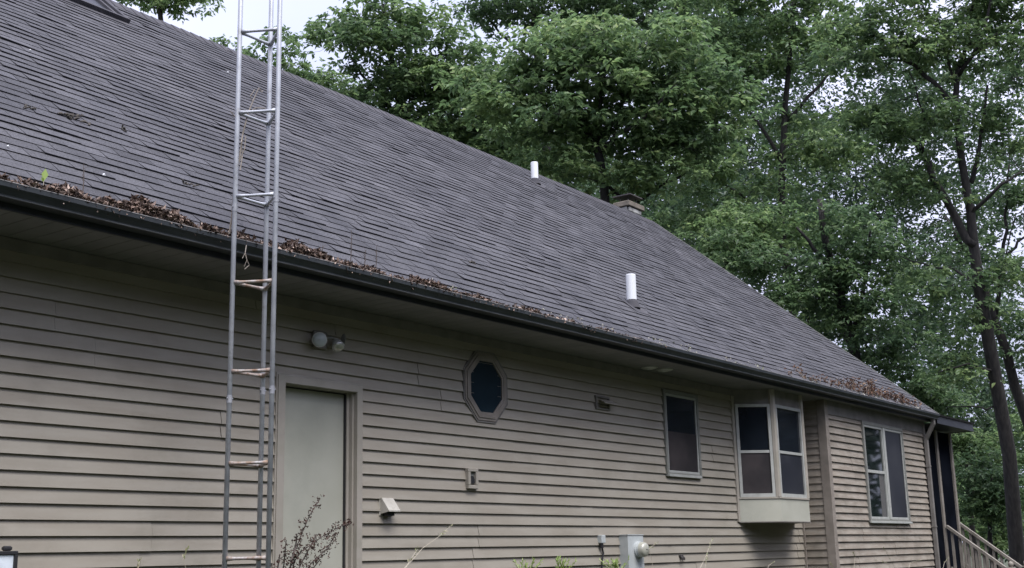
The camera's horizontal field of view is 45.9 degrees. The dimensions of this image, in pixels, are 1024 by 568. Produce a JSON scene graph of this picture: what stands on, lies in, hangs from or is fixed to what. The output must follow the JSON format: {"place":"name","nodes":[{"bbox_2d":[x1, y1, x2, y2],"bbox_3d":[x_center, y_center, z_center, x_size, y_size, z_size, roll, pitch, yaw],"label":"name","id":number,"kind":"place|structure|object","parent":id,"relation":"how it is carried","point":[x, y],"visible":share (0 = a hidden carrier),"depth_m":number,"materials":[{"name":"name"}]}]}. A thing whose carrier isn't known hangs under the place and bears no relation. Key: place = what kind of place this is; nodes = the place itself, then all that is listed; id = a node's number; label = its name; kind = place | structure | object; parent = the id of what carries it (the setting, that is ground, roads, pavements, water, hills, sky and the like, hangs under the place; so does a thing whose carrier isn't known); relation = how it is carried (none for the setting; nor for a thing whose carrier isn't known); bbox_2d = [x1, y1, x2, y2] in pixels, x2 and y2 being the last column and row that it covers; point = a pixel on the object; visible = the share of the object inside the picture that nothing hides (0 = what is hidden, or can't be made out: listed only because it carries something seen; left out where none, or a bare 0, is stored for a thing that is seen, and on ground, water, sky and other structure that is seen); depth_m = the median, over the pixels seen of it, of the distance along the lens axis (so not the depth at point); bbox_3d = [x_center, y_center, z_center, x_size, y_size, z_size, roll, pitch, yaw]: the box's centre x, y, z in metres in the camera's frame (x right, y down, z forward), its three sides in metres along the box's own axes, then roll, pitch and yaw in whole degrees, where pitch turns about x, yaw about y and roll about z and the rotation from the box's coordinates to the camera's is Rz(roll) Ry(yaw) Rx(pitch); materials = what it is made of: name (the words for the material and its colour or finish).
{"place":"outdoors","nodes":[
{"label":"outdoors","id":0,"kind":"place"},
{"bbox_2d":[113,0,1023,542],"label":"sky","id":1,"kind":"structure","parent":0,"point":[295,13],"materials":[{"name":"white"}]},
{"bbox_2d":[963,549,1008,567],"bbox_3d":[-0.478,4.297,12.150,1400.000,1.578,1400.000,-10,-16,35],"label":"ground","id":2,"kind":"structure","parent":0,"point":[1006,564],"depth_m":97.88,"materials":[{"name":"green plant"}]},
{"bbox_2d":[0,546,17,567],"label":"solar light","id":3,"kind":"object","parent":2,"relation":"on","point":[8,558],"visible":1,"depth_m":7.25,"materials":[{"name":"black plastic"}]},
{"bbox_2d":[115,0,225,22],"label":"hardwood tree","id":4,"kind":"object","parent":2,"relation":"on","point":[161,7],"visible":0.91,"depth_m":44.01,"materials":[{"name":"green plant"}]},
{"bbox_2d":[209,34,267,62],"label":"hardwood tree","id":5,"kind":"object","parent":2,"relation":"on","point":[246,51],"visible":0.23,"depth_m":43.80,"materials":[{"name":"green plant"}]},
{"bbox_2d":[222,0,281,567],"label":"antenna tower","id":6,"kind":"structure","parent":2,"relation":"on","point":[260,464],"depth_m":8.19,"materials":[{"name":"metal"}]},
{"bbox_2d":[228,87,264,233],"bbox_3d":[-1.856,-0.876,8.418,0.110,1.109,0.294,-10,-16,35],"label":"dead vine","id":7,"kind":"object","parent":6,"relation":"attached to","point":[244,146],"visible":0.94,"depth_m":8.39,"materials":[{"name":"plant"}]},
{"bbox_2d":[246,24,369,102],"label":"hardwood tree","id":8,"kind":"object","parent":2,"relation":"on","point":[326,81],"visible":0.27,"depth_m":43.65,"materials":[{"name":"green plant"}]},
{"bbox_2d":[272,494,353,567],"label":"dock plant","id":9,"kind":"object","parent":2,"relation":"on","point":[292,560],"visible":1,"depth_m":6.71,"materials":[{"name":"plant"}]},
{"bbox_2d":[285,0,554,169],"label":"hardwood tree","id":10,"kind":"object","parent":2,"relation":"on","point":[411,77],"visible":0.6,"depth_m":35.34,"materials":[{"name":"green plant"}]},
{"bbox_2d":[412,524,452,559],"bbox_3d":[-0.473,2.251,6.761,0.029,1.789,0.484,-10,-16,35],"label":"grass stalk","id":11,"kind":"object","parent":2,"relation":"on","point":[442,533],"depth_m":7.05,"materials":[{"name":"beige plant"}]},
{"bbox_2d":[0,0,973,567],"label":"house","id":12,"kind":"structure","parent":2,"relation":"on","point":[114,336],"depth_m":11.12,"materials":[{"name":"plastic"}]},
{"bbox_2d":[23,104,36,109],"bbox_3d":[-3.453,-1.258,8.642,0.033,0.051,0.127,-6,-14,21],"label":"twig scrap","id":13,"kind":"object","parent":12,"relation":"on","point":[26,107],"visible":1,"depth_m":8.63,"materials":[{"name":"brown wood"}]},
{"bbox_2d":[41,169,47,184],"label":"green seedling","id":14,"kind":"object","parent":12,"relation":"on","point":[44,174],"visible":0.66,"depth_m":7.36,"materials":[{"name":"green plant"}]},
{"bbox_2d":[57,112,83,117],"bbox_3d":[-3.288,-1.269,9.032,0.052,0.090,0.271,-5,-13,15],"label":"twig scrap","id":15,"kind":"object","parent":12,"relation":"on","point":[67,113],"visible":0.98,"depth_m":9.00,"materials":[{"name":"brown wood"}]},
{"bbox_2d":[67,113,90,125],"bbox_3d":[-3.230,-1.225,9.021,0.049,0.066,0.194,-12,-17,40],"label":"twig scrap","id":16,"kind":"object","parent":12,"relation":"on","point":[70,115],"visible":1,"depth_m":9.00,"materials":[{"name":"brown wood"}]},
{"bbox_2d":[81,163,87,190],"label":"dry stem","id":17,"kind":"object","parent":12,"relation":"on","point":[83,176],"visible":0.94,"depth_m":7.58,"materials":[{"name":"brown plant"}]},
{"bbox_2d":[182,179,198,186],"bbox_3d":[-2.403,-0.750,9.041,0.042,0.049,0.143,-12,-17,41],"label":"twig scrap","id":18,"kind":"object","parent":12,"relation":"on","point":[186,183],"visible":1,"depth_m":9.03,"materials":[{"name":"brown wood"}]},
{"bbox_2d":[242,245,248,268],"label":"hanging twig","id":19,"kind":"object","parent":12,"relation":"hanging from","point":[246,257],"visible":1,"depth_m":8.29,"materials":[{"name":"brown wood"}]},
{"bbox_2d":[271,372,362,567],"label":"door","id":20,"kind":"structure","parent":12,"relation":"in","point":[318,444],"depth_m":9.82,"materials":[{"name":"paint"}]},
{"bbox_2d":[312,330,345,351],"bbox_3d":[-1.504,0.464,9.896,0.155,0.166,0.360,-10,-16,35],"label":"flood light","id":21,"kind":"object","parent":12,"relation":"attached to","point":[320,339],"visible":1,"depth_m":9.89,"materials":[{"name":"beige plastic"}]},
{"bbox_2d":[0,172,666,346],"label":"leaf litter","id":22,"kind":"object","parent":12,"relation":"on","point":[141,204],"visible":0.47,"depth_m":8.20,"materials":[{"name":"brown plant"}]},
{"bbox_2d":[349,230,353,261],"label":"dry stem","id":23,"kind":"object","parent":12,"relation":"on","point":[351,245],"visible":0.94,"depth_m":9.48,"materials":[{"name":"plant"}]},
{"bbox_2d":[378,498,399,515],"bbox_3d":[-1.037,1.881,10.239,0.116,0.159,0.161,-10,-16,35],"label":"hooded vent","id":24,"kind":"object","parent":12,"relation":"attached to","point":[388,507],"visible":1,"depth_m":10.21,"materials":[{"name":"beige plastic"}]},
{"bbox_2d":[464,468,478,488],"bbox_3d":[-0.377,1.807,11.239,0.050,0.190,0.150,-10,-16,35],"label":"wall outlet box","id":25,"kind":"object","parent":12,"relation":"attached to","point":[471,475],"visible":1,"depth_m":11.21,"materials":[{"name":"beige plastic"}]},
{"bbox_2d":[462,350,507,423],"bbox_3d":[-0.256,0.991,11.634,0.042,0.690,0.690,-10,-16,35],"label":"window","id":26,"kind":"structure","parent":12,"relation":"in","point":[487,401],"depth_m":11.62,"materials":[{"name":"glass"}]},
{"bbox_2d":[597,535,605,567],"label":"junction box","id":27,"kind":"object","parent":12,"relation":"attached to","point":[601,539],"visible":0.96,"depth_m":12.82,"materials":[{"name":"grey paint"}]},
{"bbox_2d":[594,395,617,410],"bbox_3d":[1.034,1.306,13.287,0.115,0.150,0.330,-10,-16,35],"label":"damper vent","id":28,"kind":"object","parent":12,"relation":"attached to","point":[607,403],"visible":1,"depth_m":13.28,"materials":[{"name":"grey metal"}]},
{"bbox_2d":[618,534,648,567],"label":"electric meter","id":29,"kind":"object","parent":12,"relation":"attached to","point":[634,548],"visible":1,"depth_m":13.15,"materials":[{"name":"grey paint"}]},
{"bbox_2d":[641,366,657,369],"bbox_3d":[1.575,0.966,13.870,0.190,0.030,0.190,-10,-16,35],"label":"soffit vent","id":30,"kind":"object","parent":12,"relation":"attached to","point":[649,367],"visible":1,"depth_m":13.83,"materials":[{"name":"plastic"}]},
{"bbox_2d":[656,368,672,371],"bbox_3d":[1.771,1.004,14.058,0.190,0.030,0.190,-10,-16,35],"label":"soffit vent","id":31,"kind":"object","parent":12,"relation":"attached to","point":[664,369],"visible":1,"depth_m":14.01,"materials":[{"name":"plastic"}]},
{"bbox_2d":[432,278,920,407],"bbox_3d":[3.045,1.024,15.159,0.204,0.167,12.773,-10,-16,35],"label":"moss","id":32,"kind":"object","parent":12,"relation":"on","point":[680,347],"visible":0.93,"depth_m":13.59,"materials":[{"name":"plant"}]},
{"bbox_2d":[661,389,701,478],"bbox_3d":[2.061,1.823,14.659,0.050,1.034,0.870,-10,-16,35],"label":"window","id":33,"kind":"structure","parent":12,"relation":"in","point":[682,449],"depth_m":14.65,"materials":[{"name":"glass"}]},
{"bbox_2d":[729,389,810,523],"bbox_3d":[3.580,2.340,16.313,0.441,1.727,1.818,-10,-16,35],"label":"bay window","id":34,"kind":"structure","parent":12,"relation":"in","point":[768,432],"depth_m":15.89,"materials":[{"name":"glass"}]},
{"bbox_2d":[792,363,806,378],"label":"withered seedling","id":35,"kind":"object","parent":12,"relation":"on","point":[802,373],"visible":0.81,"depth_m":16.42,"materials":[{"name":"brown plant"}]},
{"bbox_2d":[821,376,836,385],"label":"withered seedling","id":36,"kind":"object","parent":12,"relation":"on","point":[826,381],"visible":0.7,"depth_m":17.09,"materials":[{"name":"brown plant"}]},
{"bbox_2d":[834,376,849,387],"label":"withered seedling","id":37,"kind":"object","parent":12,"relation":"on","point":[839,383],"visible":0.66,"depth_m":17.39,"materials":[{"name":"brown plant"}]},
{"bbox_2d":[838,377,862,389],"bbox_3d":[4.933,1.510,17.801,0.236,0.277,0.415,6,-15,-30],"label":"withered seedling","id":38,"kind":"object","parent":12,"relation":"on","point":[847,385],"visible":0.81,"depth_m":17.73,"materials":[{"name":"brown plant"}]},
{"bbox_2d":[847,377,860,392],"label":"withered seedling","id":39,"kind":"object","parent":12,"relation":"on","point":[852,381],"visible":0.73,"depth_m":17.94,"materials":[{"name":"brown plant"}]},
{"bbox_2d":[855,377,872,395],"bbox_3d":[5.255,1.563,18.177,0.255,0.322,0.334,-10,-16,35],"label":"withered seedling","id":40,"kind":"object","parent":12,"relation":"on","point":[865,389],"visible":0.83,"depth_m":18.19,"materials":[{"name":"brown plant"}]},
{"bbox_2d":[863,378,876,396],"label":"withered seedling","id":41,"kind":"object","parent":12,"relation":"on","point":[872,388],"visible":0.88,"depth_m":18.33,"materials":[{"name":"brown plant"}]},
{"bbox_2d":[866,379,885,398],"bbox_3d":[5.600,1.635,18.609,0.304,0.356,0.241,-10,-16,35],"label":"withered seedling","id":42,"kind":"object","parent":12,"relation":"on","point":[879,393],"visible":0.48,"depth_m":18.60,"materials":[{"name":"brown plant"}]},
{"bbox_2d":[876,389,890,399],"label":"withered seedling","id":43,"kind":"object","parent":12,"relation":"on","point":[885,396],"visible":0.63,"depth_m":18.89,"materials":[{"name":"brown plant"}]},
{"bbox_2d":[860,421,912,523],"bbox_3d":[5.845,2.960,18.884,0.065,1.525,1.840,-10,-16,35],"label":"window","id":44,"kind":"structure","parent":12,"relation":"in","point":[886,487],"depth_m":18.84,"materials":[{"name":"glass"}]},
{"bbox_2d":[882,386,899,402],"bbox_3d":[6.008,1.778,19.196,0.310,0.313,0.181,-1,-13,1],"label":"withered seedling","id":45,"kind":"object","parent":12,"relation":"on","point":[891,396],"visible":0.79,"depth_m":19.17,"materials":[{"name":"brown plant"}]},
{"bbox_2d":[894,391,905,402],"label":"withered seedling","id":46,"kind":"object","parent":12,"relation":"on","point":[901,397],"visible":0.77,"depth_m":19.40,"materials":[{"name":"brown plant"}]},
{"bbox_2d":[911,396,921,408],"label":"withered seedling","id":47,"kind":"object","parent":12,"relation":"on","point":[916,405],"visible":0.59,"depth_m":19.95,"materials":[{"name":"brown plant"}]},
{"bbox_2d":[513,557,543,567],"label":"feathery weed","id":48,"kind":"object","parent":2,"relation":"on","point":[525,563],"visible":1,"depth_m":8.01,"materials":[{"name":"green plant"}]},
{"bbox_2d":[555,556,576,567],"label":"feathery weed","id":49,"kind":"object","parent":2,"relation":"on","point":[561,564],"visible":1,"depth_m":8.49,"materials":[{"name":"green plant"}]},
{"bbox_2d":[431,0,734,193],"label":"hardwood tree","id":50,"kind":"object","parent":2,"relation":"on","point":[487,11],"visible":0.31,"depth_m":42.73,"materials":[{"name":"green plant"}]},
{"bbox_2d":[431,8,784,210],"bbox_3d":[2.611,0.386,29.723,8.724,15.337,5.048,2,-13,-14],"label":"hardwood tree","id":51,"kind":"object","parent":2,"relation":"on","point":[572,114],"visible":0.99,"depth_m":30.38,"materials":[{"name":"green plant"}]},
{"bbox_2d":[599,556,628,567],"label":"feathery weed","id":52,"kind":"object","parent":2,"relation":"on","point":[615,564],"visible":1,"depth_m":9.30,"materials":[{"name":"green plant"}]},
{"bbox_2d":[428,0,1023,562],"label":"woodland","id":53,"kind":"object","parent":2,"relation":"on","point":[984,394],"visible":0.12,"depth_m":56.46,"materials":[{"name":"green plant"}]},
{"bbox_2d":[637,0,907,315],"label":"hardwood tree","id":54,"kind":"object","parent":2,"relation":"on","point":[722,171],"visible":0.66,"depth_m":37.78,"materials":[{"name":"green plant"}]},
{"bbox_2d":[677,199,879,338],"bbox_3d":[7.654,3.122,33.932,5.926,11.614,3.788,-1,-13,-3],"label":"hardwood tree","id":55,"kind":"object","parent":2,"relation":"on","point":[755,224],"visible":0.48,"depth_m":34.62,"materials":[{"name":"green plant"}]},
{"bbox_2d":[703,198,955,387],"bbox_3d":[8.537,3.073,32.215,7.332,10.918,3.739,1,-13,-8],"label":"hardwood tree","id":56,"kind":"object","parent":2,"relation":"on","point":[829,279],"visible":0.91,"depth_m":32.65,"materials":[{"name":"green plant"}]},
{"bbox_2d":[798,0,1023,566],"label":"hardwood tree","id":57,"kind":"object","parent":2,"relation":"on","point":[888,118],"visible":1,"depth_m":26.88,"materials":[{"name":"green plant"}]},
{"bbox_2d":[899,377,979,418],"bbox_3d":[11.947,5.656,33.523,2.427,6.298,2.369,-7,-14,22],"label":"shrub","id":58,"kind":"object","parent":2,"relation":"on","point":[940,402],"visible":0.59,"depth_m":33.60,"materials":[{"name":"green plant"}]},
{"bbox_2d":[912,41,1023,426],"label":"hardwood tree","id":59,"kind":"object","parent":2,"relation":"on","point":[1012,196],"visible":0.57,"depth_m":29.91,"materials":[{"name":"green plant"}]},
{"bbox_2d":[946,522,1023,567],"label":"wooden staircase","id":60,"kind":"structure","parent":2,"relation":"on","point":[986,556],"depth_m":21.18,"materials":[{"name":"paint"}]},
{"bbox_2d":[951,427,1021,567],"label":"shrub","id":61,"kind":"object","parent":2,"relation":"on","point":[961,442],"visible":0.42,"depth_m":32.62,"materials":[{"name":"green plant"}]},
{"bbox_2d":[953,444,1023,567],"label":"shrub","id":62,"kind":"object","parent":2,"relation":"on","point":[985,499],"visible":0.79,"depth_m":30.70,"materials":[{"name":"green plant"}]},
{"bbox_2d":[957,477,1022,560],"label":"shrub","id":63,"kind":"object","parent":2,"relation":"on","point":[967,533],"visible":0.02,"depth_m":39.62,"materials":[{"name":"green plant"}]},
{"bbox_2d":[960,509,1023,567],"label":"shrub","id":64,"kind":"object","parent":2,"relation":"on","point":[1000,543],"visible":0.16,"depth_m":35.47,"materials":[{"name":"green plant"}]},
{"bbox_2d":[988,404,1023,495],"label":"shrub","id":65,"kind":"object","parent":2,"relation":"on","point":[1018,427],"visible":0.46,"depth_m":33.07,"materials":[{"name":"green plant"}]}
]}

